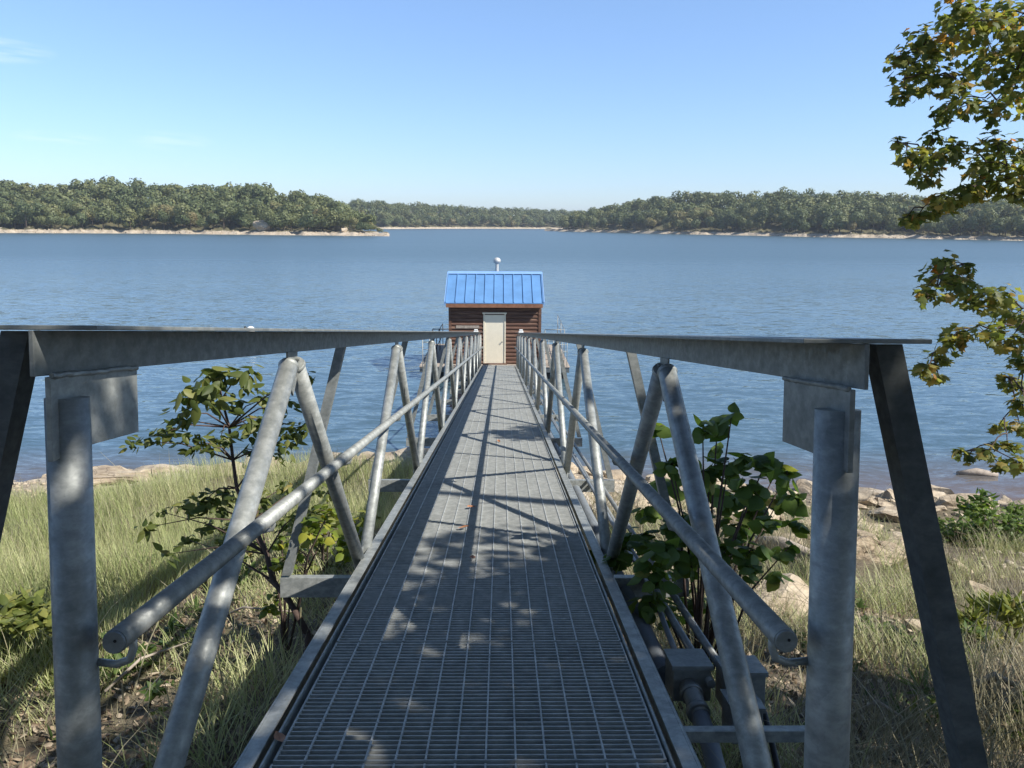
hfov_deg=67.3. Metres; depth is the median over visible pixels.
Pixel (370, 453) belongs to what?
rock
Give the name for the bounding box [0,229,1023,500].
lake water
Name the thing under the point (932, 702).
bank weed
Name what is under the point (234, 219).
shore tree
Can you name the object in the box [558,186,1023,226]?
distant woodland
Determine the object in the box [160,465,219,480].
rock
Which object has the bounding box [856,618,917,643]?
bank weed
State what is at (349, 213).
shore tree
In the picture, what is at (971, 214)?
shore tree
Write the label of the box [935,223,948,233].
shore tree
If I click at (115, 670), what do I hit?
bank weed
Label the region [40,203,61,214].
shore tree
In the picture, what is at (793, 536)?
rock
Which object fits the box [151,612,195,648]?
bank weed
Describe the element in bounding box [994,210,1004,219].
shore tree
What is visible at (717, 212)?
shore tree
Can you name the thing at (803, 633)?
bank weed
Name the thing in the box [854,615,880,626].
bank weed
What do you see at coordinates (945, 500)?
rock
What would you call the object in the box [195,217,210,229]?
shore tree
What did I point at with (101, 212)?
shore tree
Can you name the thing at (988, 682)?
fallen branch
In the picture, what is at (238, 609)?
fallen branch
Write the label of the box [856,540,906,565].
rock
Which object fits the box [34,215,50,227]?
shore tree
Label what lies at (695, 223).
shore tree
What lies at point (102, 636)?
bank weed
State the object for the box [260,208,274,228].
shore tree
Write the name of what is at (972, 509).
shore shrub
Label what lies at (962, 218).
shore tree
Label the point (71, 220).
shore tree
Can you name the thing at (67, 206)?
shore tree
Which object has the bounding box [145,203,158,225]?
shore tree
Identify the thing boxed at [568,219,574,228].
shore tree
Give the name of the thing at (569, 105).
sky
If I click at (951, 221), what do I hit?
shore tree
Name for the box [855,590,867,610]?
bank weed
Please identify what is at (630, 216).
shore tree
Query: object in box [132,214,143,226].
shore tree
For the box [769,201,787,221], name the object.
shore tree
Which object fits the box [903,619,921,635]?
rock
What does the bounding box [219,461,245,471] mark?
rock
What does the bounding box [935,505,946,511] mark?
rock
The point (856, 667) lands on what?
bank weed
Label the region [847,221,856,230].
shore tree
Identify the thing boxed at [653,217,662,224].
shore tree
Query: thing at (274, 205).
shore tree
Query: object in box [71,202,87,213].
shore tree
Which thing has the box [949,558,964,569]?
rock
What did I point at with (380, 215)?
shore tree
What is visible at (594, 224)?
shore tree
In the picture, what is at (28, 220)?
shore tree
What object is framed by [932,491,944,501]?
rock
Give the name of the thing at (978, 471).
rock
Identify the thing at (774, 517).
rock
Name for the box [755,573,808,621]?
boulder
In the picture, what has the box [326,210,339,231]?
shore tree
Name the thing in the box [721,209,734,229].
shore tree
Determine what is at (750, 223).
shore tree
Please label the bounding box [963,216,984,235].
shore tree
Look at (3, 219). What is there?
shore tree
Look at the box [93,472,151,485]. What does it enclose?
rock
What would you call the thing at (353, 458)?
rock
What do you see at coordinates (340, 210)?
shore tree
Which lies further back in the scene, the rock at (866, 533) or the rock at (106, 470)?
the rock at (106, 470)
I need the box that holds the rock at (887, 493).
[875,488,894,498]
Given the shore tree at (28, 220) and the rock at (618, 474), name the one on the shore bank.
the rock at (618, 474)
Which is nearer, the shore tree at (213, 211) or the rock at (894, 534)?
the rock at (894, 534)
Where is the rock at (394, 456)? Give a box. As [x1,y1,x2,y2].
[384,452,424,465]
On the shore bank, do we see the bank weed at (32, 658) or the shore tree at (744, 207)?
the bank weed at (32, 658)
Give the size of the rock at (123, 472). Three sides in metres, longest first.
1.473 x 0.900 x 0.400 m
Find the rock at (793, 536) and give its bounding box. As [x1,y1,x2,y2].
[781,533,804,545]
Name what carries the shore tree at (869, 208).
on the hill at (775, 229)
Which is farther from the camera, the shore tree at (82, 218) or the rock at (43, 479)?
the shore tree at (82, 218)
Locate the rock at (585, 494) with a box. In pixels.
[566,492,592,505]
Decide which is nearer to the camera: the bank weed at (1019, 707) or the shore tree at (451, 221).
the bank weed at (1019, 707)
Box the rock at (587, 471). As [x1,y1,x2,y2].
[578,466,592,475]
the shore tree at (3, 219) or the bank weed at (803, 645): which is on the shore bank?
the bank weed at (803, 645)
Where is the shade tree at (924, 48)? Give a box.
[882,0,1023,478]
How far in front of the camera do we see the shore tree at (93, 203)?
443.41 m
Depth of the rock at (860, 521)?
12.95 m
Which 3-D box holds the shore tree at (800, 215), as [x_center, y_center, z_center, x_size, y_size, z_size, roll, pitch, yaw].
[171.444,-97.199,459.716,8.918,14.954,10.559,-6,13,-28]
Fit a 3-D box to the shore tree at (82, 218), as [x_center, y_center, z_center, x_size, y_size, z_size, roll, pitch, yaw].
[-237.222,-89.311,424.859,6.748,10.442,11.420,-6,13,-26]
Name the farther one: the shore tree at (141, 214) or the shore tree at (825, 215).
the shore tree at (825, 215)
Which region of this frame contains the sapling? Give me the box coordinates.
[118,364,322,649]
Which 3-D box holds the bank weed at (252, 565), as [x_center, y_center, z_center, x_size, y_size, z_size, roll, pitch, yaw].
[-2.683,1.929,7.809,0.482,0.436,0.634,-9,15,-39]
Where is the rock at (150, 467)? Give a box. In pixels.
[134,464,179,473]
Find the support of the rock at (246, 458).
on the shore bank
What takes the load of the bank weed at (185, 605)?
on the shore bank
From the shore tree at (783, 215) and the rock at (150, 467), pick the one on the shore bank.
the rock at (150, 467)
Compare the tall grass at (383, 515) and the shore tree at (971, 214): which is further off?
the shore tree at (971, 214)
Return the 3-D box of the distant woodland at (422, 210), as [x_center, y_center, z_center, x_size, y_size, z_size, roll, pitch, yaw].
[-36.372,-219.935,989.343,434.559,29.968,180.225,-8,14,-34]
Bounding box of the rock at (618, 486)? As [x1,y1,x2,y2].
[615,483,623,491]
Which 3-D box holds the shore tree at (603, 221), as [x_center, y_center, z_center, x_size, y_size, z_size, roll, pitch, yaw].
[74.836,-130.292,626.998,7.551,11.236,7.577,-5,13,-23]
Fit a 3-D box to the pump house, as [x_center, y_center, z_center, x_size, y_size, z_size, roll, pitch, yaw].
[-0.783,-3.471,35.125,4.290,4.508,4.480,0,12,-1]
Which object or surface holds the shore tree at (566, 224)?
on the hill at (775, 229)
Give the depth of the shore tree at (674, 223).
543.89 m
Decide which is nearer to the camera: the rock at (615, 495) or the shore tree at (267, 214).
the rock at (615, 495)
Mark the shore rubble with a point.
(212, 232)
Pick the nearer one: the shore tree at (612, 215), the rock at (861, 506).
the rock at (861, 506)
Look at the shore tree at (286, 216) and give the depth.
399.31 m
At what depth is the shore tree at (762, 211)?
486.74 m
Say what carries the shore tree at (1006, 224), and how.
on the hill at (775, 229)
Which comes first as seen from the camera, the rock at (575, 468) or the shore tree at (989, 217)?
the rock at (575, 468)
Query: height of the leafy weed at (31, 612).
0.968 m
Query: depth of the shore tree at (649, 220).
565.82 m
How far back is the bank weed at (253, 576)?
7.61 m
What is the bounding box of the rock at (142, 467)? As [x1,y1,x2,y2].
[133,465,153,473]
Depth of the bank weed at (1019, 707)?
5.22 m
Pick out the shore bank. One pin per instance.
(110, 706)
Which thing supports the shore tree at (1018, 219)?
on the hill at (775, 229)
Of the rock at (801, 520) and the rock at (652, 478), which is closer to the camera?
the rock at (801, 520)
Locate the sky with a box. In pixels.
[0,0,1023,218]
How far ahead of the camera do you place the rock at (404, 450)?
19.79 m
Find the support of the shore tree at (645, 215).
on the hill at (775, 229)
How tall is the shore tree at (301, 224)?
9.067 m
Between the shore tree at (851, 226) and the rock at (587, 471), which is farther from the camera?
the shore tree at (851, 226)
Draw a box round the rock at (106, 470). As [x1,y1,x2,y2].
[93,465,126,484]
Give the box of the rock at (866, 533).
[857,529,877,552]
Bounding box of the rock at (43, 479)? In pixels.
[39,476,46,482]
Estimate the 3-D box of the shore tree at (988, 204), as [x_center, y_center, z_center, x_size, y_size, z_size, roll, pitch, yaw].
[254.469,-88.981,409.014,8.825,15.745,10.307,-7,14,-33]
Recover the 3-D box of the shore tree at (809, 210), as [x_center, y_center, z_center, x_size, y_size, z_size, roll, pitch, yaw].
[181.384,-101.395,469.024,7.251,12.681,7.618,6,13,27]
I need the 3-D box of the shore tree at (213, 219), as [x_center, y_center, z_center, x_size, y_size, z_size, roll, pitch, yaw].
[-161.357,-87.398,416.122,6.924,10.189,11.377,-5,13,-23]
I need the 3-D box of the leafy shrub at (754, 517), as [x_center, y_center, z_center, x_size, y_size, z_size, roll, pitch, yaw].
[1.218,1.100,4.837,1.520,2.111,1.231,0,12,-1]
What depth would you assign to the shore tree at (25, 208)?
414.03 m
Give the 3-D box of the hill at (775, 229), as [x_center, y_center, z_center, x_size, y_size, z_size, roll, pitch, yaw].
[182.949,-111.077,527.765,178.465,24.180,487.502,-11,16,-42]
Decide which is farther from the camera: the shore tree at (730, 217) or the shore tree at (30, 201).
the shore tree at (730, 217)
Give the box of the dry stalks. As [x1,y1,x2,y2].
[0,450,1023,767]
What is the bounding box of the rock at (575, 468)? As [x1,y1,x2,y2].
[553,462,577,472]
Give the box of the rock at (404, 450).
[385,447,429,454]
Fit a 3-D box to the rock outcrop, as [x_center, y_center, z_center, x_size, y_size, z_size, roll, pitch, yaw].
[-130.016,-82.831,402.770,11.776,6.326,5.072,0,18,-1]
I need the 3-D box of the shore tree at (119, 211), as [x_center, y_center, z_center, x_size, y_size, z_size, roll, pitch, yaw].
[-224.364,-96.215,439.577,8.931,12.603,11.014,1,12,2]
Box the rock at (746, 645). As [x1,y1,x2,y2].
[714,636,754,653]
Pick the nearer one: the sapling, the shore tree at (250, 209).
the sapling
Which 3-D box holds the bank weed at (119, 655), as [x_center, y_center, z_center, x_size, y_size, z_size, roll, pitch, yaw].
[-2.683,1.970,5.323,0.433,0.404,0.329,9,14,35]
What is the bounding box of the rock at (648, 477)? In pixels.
[645,474,652,480]
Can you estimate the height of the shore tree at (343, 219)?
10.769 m
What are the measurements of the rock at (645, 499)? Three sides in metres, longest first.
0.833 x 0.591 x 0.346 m
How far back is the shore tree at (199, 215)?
426.91 m
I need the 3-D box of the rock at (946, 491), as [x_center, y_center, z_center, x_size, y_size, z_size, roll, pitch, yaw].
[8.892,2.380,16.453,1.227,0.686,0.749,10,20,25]
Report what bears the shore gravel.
on the shore bank
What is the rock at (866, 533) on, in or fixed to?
on the shore bank
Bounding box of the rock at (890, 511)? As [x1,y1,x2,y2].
[868,506,899,522]
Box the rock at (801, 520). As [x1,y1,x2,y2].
[797,516,810,529]
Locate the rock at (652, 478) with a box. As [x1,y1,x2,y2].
[650,474,669,480]
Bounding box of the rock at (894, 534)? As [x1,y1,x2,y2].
[881,531,901,539]
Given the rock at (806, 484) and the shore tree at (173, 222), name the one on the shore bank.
the rock at (806, 484)
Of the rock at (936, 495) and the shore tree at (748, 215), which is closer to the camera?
the rock at (936, 495)
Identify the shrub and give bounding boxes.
[258,504,361,659]
[279,483,380,574]
[589,402,809,689]
[938,487,1023,552]
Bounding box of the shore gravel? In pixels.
[11,457,1023,582]
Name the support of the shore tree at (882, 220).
on the hill at (775, 229)
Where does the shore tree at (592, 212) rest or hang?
on the hill at (775, 229)
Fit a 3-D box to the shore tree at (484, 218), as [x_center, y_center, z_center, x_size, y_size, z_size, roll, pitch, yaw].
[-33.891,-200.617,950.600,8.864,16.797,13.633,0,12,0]
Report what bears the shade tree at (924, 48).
on the shore bank
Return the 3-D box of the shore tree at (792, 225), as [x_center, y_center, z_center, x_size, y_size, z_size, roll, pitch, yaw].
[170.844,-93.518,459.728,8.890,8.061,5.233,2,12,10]
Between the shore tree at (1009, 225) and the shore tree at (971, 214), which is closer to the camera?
the shore tree at (1009, 225)
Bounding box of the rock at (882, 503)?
[874,497,894,506]
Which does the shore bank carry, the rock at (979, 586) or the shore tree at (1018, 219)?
the rock at (979, 586)
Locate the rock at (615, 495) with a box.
[609,491,620,500]
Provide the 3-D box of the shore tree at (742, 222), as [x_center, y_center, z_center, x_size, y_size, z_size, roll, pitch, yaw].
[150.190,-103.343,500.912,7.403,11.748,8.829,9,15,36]
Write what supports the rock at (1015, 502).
on the shore bank
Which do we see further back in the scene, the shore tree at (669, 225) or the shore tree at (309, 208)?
the shore tree at (669, 225)
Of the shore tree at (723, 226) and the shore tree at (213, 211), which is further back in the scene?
the shore tree at (723, 226)
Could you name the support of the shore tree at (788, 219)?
on the hill at (775, 229)
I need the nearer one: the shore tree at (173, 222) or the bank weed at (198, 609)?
the bank weed at (198, 609)
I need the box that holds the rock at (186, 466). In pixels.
[177,464,197,469]
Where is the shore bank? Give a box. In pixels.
[0,458,1023,767]
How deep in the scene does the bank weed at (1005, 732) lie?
4.94 m
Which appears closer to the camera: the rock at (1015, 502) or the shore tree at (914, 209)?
the rock at (1015, 502)
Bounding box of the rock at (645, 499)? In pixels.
[634,495,651,509]
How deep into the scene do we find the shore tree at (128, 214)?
418.48 m
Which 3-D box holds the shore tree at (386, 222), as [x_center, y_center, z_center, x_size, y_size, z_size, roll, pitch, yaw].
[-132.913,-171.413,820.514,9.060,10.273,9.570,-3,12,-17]
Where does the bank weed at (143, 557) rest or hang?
on the shore bank
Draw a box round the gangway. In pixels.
[0,325,987,767]
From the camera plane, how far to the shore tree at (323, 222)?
399.65 m
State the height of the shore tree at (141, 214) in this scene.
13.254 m
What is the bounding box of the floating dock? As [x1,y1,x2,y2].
[419,315,569,378]
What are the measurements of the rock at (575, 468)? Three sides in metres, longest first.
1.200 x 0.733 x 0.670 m
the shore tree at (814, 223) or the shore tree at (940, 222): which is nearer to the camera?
the shore tree at (940, 222)
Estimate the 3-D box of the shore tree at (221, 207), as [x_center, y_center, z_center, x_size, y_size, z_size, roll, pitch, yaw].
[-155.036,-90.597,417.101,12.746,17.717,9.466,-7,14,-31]
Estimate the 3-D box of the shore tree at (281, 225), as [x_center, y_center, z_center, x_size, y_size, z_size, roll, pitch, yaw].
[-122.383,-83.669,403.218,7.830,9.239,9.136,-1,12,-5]
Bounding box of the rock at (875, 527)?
[862,522,883,532]
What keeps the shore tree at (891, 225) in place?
on the hill at (775, 229)
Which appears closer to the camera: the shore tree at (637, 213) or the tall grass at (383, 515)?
the tall grass at (383, 515)
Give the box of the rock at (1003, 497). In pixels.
[997,495,1012,502]
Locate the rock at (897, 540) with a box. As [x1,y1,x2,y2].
[888,536,904,548]
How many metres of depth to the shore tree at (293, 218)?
406.63 m
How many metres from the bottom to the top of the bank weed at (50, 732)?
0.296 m
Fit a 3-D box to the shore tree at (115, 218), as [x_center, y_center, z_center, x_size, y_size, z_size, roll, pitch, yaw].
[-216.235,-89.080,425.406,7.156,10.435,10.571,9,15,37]
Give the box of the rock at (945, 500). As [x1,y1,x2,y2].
[935,493,992,507]
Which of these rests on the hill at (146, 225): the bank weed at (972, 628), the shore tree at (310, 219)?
the shore tree at (310, 219)
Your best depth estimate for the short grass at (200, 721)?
4.87 m
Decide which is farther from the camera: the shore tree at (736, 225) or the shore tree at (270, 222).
the shore tree at (736, 225)
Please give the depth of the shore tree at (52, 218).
418.37 m
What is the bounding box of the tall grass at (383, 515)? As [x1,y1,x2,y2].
[0,443,427,694]
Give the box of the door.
[482,312,506,363]
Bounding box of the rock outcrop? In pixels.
[252,220,274,230]
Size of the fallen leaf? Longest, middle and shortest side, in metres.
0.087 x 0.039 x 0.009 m
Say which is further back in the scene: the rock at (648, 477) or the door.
the door
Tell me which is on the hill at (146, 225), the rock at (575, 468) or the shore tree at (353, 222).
the shore tree at (353, 222)
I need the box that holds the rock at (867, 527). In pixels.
[858,524,879,538]
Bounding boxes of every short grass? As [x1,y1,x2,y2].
[0,522,374,767]
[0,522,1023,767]
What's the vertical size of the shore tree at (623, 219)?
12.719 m
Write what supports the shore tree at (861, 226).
on the hill at (775, 229)
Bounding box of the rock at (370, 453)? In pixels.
[358,451,374,457]
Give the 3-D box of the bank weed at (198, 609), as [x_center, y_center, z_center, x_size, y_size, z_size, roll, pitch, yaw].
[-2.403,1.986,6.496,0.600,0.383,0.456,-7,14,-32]
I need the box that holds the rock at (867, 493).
[858,488,880,506]
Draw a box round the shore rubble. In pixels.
[0,227,1023,239]
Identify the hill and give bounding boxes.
[0,198,389,235]
[359,209,564,228]
[545,208,1023,240]
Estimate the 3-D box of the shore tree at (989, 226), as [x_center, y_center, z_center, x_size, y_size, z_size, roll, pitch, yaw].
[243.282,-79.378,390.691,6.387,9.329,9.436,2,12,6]
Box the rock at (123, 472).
[117,470,155,478]
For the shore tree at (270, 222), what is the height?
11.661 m
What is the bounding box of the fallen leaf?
[274,731,284,741]
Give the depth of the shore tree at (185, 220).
416.13 m
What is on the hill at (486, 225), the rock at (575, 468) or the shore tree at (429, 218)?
the shore tree at (429, 218)
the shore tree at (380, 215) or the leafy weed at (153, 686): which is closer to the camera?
the leafy weed at (153, 686)
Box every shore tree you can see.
[0,198,8,205]
[0,212,14,227]
[5,209,22,228]
[14,199,34,227]
[16,213,34,226]
[22,199,45,223]
[31,201,47,225]
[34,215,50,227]
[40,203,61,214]
[41,206,60,226]
[46,214,66,228]
[50,197,62,205]
[59,213,69,224]
[61,200,73,215]
[64,216,79,228]
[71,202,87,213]
[75,213,88,228]
[79,208,97,224]
[85,202,96,207]
[90,205,115,228]
[97,198,116,222]
[111,204,123,214]
[111,213,123,228]
[119,207,137,228]
[122,218,135,229]
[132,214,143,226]
[135,207,147,227]
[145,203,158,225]
[153,204,177,229]
[156,210,169,229]
[171,214,182,227]
[172,203,193,226]
[175,213,189,226]
[182,211,197,226]
[194,211,202,225]
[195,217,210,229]
[204,210,222,226]
[207,213,219,228]
[214,200,237,228]
[224,201,242,224]
[230,213,241,226]
[235,207,248,224]
[240,213,259,230]
[242,204,261,219]
[252,202,266,219]
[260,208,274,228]
[264,213,277,230]
[267,200,282,212]
[271,212,291,230]
[272,216,284,229]
[278,202,293,228]
[284,213,301,230]
[294,216,311,230]
[299,204,313,216]
[299,213,319,230]
[315,205,328,230]
[315,216,330,229]
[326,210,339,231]
[334,208,342,227]
[336,214,350,226]
[339,211,358,230]
[349,217,358,228]
[353,214,363,222]
[355,222,364,231]
[365,224,371,230]
[377,212,388,224]
[383,219,390,225]
[394,217,402,223]
[403,218,409,225]
[423,215,433,222]
[448,218,454,226]
[481,215,487,221]
[558,215,568,228]
[562,221,569,229]
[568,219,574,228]
[572,219,583,227]
[578,215,586,228]
[585,210,597,217]
[589,220,598,229]
[599,217,607,228]
[608,213,614,225]
[611,212,624,229]
[622,216,631,230]
[622,222,631,228]
[624,213,638,224]
[631,211,641,223]
[636,216,644,230]
[641,211,653,226]
[644,217,656,228]
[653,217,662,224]
[661,215,670,230]
[661,221,672,230]
[667,217,678,229]
[669,211,685,222]
[676,218,692,228]
[686,209,701,227]
[691,219,700,227]
[701,209,713,226]
[703,216,716,226]
[713,209,722,221]
[715,221,727,228]
[717,213,728,230]
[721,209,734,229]
[724,213,741,231]
[730,219,740,229]
[736,202,750,214]
[737,216,747,231]
[743,208,757,218]
[745,219,759,230]
[750,213,765,229]
[753,206,768,228]
[766,203,783,212]
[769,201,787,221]
[771,212,790,222]
[776,210,790,231]
[781,220,790,231]
[786,215,795,231]
[790,221,798,231]
[791,209,808,230]
[797,221,810,232]
[805,207,814,215]
[807,213,823,228]
[808,217,821,229]
[812,201,828,225]
[814,207,831,228]
[821,217,835,233]
[823,210,832,219]
[832,210,845,228]
[833,216,848,231]
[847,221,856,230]
[849,211,865,232]
[855,216,869,230]
[856,200,874,213]
[865,212,883,232]
[873,205,895,228]
[875,214,885,228]
[884,214,898,232]
[885,219,899,232]
[907,204,923,212]
[923,220,935,234]
[932,220,948,233]
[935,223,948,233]
[943,214,963,235]
[954,213,969,235]
[959,206,978,215]
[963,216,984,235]
[968,208,982,217]
[972,209,987,234]
[978,207,997,234]
[980,202,992,208]
[984,221,994,232]
[990,217,1011,235]
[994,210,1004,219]
[994,217,1016,235]
[998,216,1013,235]
[1002,205,1017,216]
[1010,215,1023,236]
[1015,221,1023,231]
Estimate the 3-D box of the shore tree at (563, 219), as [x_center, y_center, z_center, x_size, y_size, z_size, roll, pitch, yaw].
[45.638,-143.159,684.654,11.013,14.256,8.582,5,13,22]
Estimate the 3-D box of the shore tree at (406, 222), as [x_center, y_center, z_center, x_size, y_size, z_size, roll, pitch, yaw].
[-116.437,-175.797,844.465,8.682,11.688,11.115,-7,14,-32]
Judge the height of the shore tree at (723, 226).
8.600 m
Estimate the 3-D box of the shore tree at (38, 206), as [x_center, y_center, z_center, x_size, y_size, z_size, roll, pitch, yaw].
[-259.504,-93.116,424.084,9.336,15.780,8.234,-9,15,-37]
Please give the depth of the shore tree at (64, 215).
430.62 m
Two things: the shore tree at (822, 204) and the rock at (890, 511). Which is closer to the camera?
the rock at (890, 511)
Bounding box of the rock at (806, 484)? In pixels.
[796,479,811,495]
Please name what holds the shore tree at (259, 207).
on the hill at (146, 225)
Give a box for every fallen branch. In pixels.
[103,641,190,692]
[227,606,290,615]
[972,672,1023,689]
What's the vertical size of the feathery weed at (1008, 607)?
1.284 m
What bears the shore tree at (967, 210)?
on the hill at (775, 229)
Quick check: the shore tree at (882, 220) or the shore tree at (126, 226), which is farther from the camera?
the shore tree at (882, 220)
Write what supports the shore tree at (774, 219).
on the hill at (775, 229)
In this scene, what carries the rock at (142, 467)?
on the shore bank
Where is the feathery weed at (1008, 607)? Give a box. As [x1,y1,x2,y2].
[956,587,1023,661]
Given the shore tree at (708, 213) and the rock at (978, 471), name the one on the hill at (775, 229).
the shore tree at (708, 213)
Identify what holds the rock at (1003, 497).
on the shore bank
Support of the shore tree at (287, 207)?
on the hill at (146, 225)
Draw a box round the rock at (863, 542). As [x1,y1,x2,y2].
[856,536,881,555]
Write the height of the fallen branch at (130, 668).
0.151 m
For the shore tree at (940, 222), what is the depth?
403.58 m
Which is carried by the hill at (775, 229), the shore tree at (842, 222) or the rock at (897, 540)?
the shore tree at (842, 222)
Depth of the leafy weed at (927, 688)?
5.31 m
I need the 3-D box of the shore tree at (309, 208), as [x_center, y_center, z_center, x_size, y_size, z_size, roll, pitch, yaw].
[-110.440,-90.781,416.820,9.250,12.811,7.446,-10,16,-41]
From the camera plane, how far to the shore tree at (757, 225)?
489.48 m
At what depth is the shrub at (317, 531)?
5.12 m
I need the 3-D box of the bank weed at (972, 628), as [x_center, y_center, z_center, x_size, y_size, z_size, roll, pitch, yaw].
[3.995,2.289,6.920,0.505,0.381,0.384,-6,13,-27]
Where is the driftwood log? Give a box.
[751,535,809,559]
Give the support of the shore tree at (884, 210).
on the hill at (775, 229)
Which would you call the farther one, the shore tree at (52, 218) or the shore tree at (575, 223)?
the shore tree at (575, 223)
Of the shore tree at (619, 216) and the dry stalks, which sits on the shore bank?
the dry stalks
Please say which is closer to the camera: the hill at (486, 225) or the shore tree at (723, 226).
the shore tree at (723, 226)
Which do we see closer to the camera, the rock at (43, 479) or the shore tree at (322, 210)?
the rock at (43, 479)
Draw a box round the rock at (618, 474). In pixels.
[603,469,625,479]
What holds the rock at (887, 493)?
on the shore bank
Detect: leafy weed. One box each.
[0,585,53,690]
[137,679,177,714]
[853,664,935,721]
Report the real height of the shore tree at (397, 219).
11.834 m
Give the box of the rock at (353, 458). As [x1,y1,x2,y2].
[334,452,361,468]
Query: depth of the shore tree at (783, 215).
470.28 m
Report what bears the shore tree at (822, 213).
on the hill at (775, 229)
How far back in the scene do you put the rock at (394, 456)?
19.18 m
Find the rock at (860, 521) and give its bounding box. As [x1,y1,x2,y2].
[858,508,861,523]
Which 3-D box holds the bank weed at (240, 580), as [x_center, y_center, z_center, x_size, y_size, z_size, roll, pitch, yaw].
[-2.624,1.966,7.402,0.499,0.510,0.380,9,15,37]
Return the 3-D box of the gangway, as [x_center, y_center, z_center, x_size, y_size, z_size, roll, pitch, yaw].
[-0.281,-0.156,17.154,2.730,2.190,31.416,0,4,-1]
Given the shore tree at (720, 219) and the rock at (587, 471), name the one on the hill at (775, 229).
the shore tree at (720, 219)
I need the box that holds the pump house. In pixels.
[444,257,544,364]
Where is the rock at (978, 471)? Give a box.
[956,468,998,476]
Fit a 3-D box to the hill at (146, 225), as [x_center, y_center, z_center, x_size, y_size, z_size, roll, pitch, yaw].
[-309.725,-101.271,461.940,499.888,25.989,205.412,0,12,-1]
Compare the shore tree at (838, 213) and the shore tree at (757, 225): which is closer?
the shore tree at (838, 213)
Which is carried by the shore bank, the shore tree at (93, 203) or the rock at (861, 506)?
the rock at (861, 506)
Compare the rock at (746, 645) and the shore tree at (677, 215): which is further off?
the shore tree at (677, 215)
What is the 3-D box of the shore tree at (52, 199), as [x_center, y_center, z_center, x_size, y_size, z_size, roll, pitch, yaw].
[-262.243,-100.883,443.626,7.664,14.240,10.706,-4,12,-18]
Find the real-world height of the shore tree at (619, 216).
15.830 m
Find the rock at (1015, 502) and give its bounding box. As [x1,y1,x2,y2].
[999,499,1023,510]
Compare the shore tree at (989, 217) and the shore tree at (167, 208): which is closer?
the shore tree at (989, 217)
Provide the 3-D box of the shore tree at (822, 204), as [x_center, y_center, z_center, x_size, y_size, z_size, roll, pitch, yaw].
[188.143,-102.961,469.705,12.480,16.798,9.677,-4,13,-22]
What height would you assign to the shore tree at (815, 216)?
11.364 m
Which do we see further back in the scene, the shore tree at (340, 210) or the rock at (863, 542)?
the shore tree at (340, 210)
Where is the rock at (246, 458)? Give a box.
[244,455,287,472]
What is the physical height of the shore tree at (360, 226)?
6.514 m
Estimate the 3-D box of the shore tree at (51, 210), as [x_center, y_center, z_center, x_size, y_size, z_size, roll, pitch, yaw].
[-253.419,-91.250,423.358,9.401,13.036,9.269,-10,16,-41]
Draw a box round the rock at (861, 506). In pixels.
[858,503,868,508]
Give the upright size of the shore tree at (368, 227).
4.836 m
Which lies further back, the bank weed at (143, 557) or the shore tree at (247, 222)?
the shore tree at (247, 222)
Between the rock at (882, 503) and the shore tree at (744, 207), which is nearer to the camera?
the rock at (882, 503)
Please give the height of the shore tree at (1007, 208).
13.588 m
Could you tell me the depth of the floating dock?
33.44 m
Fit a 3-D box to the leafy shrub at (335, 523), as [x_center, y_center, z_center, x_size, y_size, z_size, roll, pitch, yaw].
[-1.843,1.437,7.748,0.999,1.441,1.781,-6,13,-29]
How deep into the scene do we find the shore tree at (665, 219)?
546.30 m
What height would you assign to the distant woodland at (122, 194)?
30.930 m
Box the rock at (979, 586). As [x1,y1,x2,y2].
[956,581,998,597]
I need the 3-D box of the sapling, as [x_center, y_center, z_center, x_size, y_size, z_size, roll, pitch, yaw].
[-1.885,0.838,5.440,1.790,2.015,0.992,5,13,22]
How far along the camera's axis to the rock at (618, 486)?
16.10 m
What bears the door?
in the pump house
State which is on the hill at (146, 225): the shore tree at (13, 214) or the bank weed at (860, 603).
the shore tree at (13, 214)
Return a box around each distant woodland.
[0,175,376,223]
[348,198,604,224]
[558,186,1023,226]
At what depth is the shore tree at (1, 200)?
434.61 m
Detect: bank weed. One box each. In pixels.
[14,652,52,681]
[47,725,108,742]
[52,632,106,657]
[99,653,141,680]
[103,653,142,674]
[120,640,186,670]
[141,554,163,572]
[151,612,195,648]
[181,599,194,612]
[188,595,238,622]
[235,570,260,592]
[240,554,266,579]
[249,569,260,582]
[793,630,805,647]
[794,629,807,637]
[852,659,862,674]
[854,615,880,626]
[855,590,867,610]
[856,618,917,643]
[914,699,938,724]
[960,618,990,642]
[982,709,1023,741]
[1005,690,1023,714]
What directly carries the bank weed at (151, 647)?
on the shore bank
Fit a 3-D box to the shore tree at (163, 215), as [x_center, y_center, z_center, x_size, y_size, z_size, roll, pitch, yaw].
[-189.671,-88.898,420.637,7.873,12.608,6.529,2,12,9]
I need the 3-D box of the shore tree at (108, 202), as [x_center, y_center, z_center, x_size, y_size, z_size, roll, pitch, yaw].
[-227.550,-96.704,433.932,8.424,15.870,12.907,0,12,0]
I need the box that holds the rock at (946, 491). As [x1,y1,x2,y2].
[931,484,953,494]
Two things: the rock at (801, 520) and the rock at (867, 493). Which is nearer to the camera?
the rock at (801, 520)
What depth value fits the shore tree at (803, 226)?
455.65 m
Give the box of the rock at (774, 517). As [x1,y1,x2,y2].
[730,507,779,523]

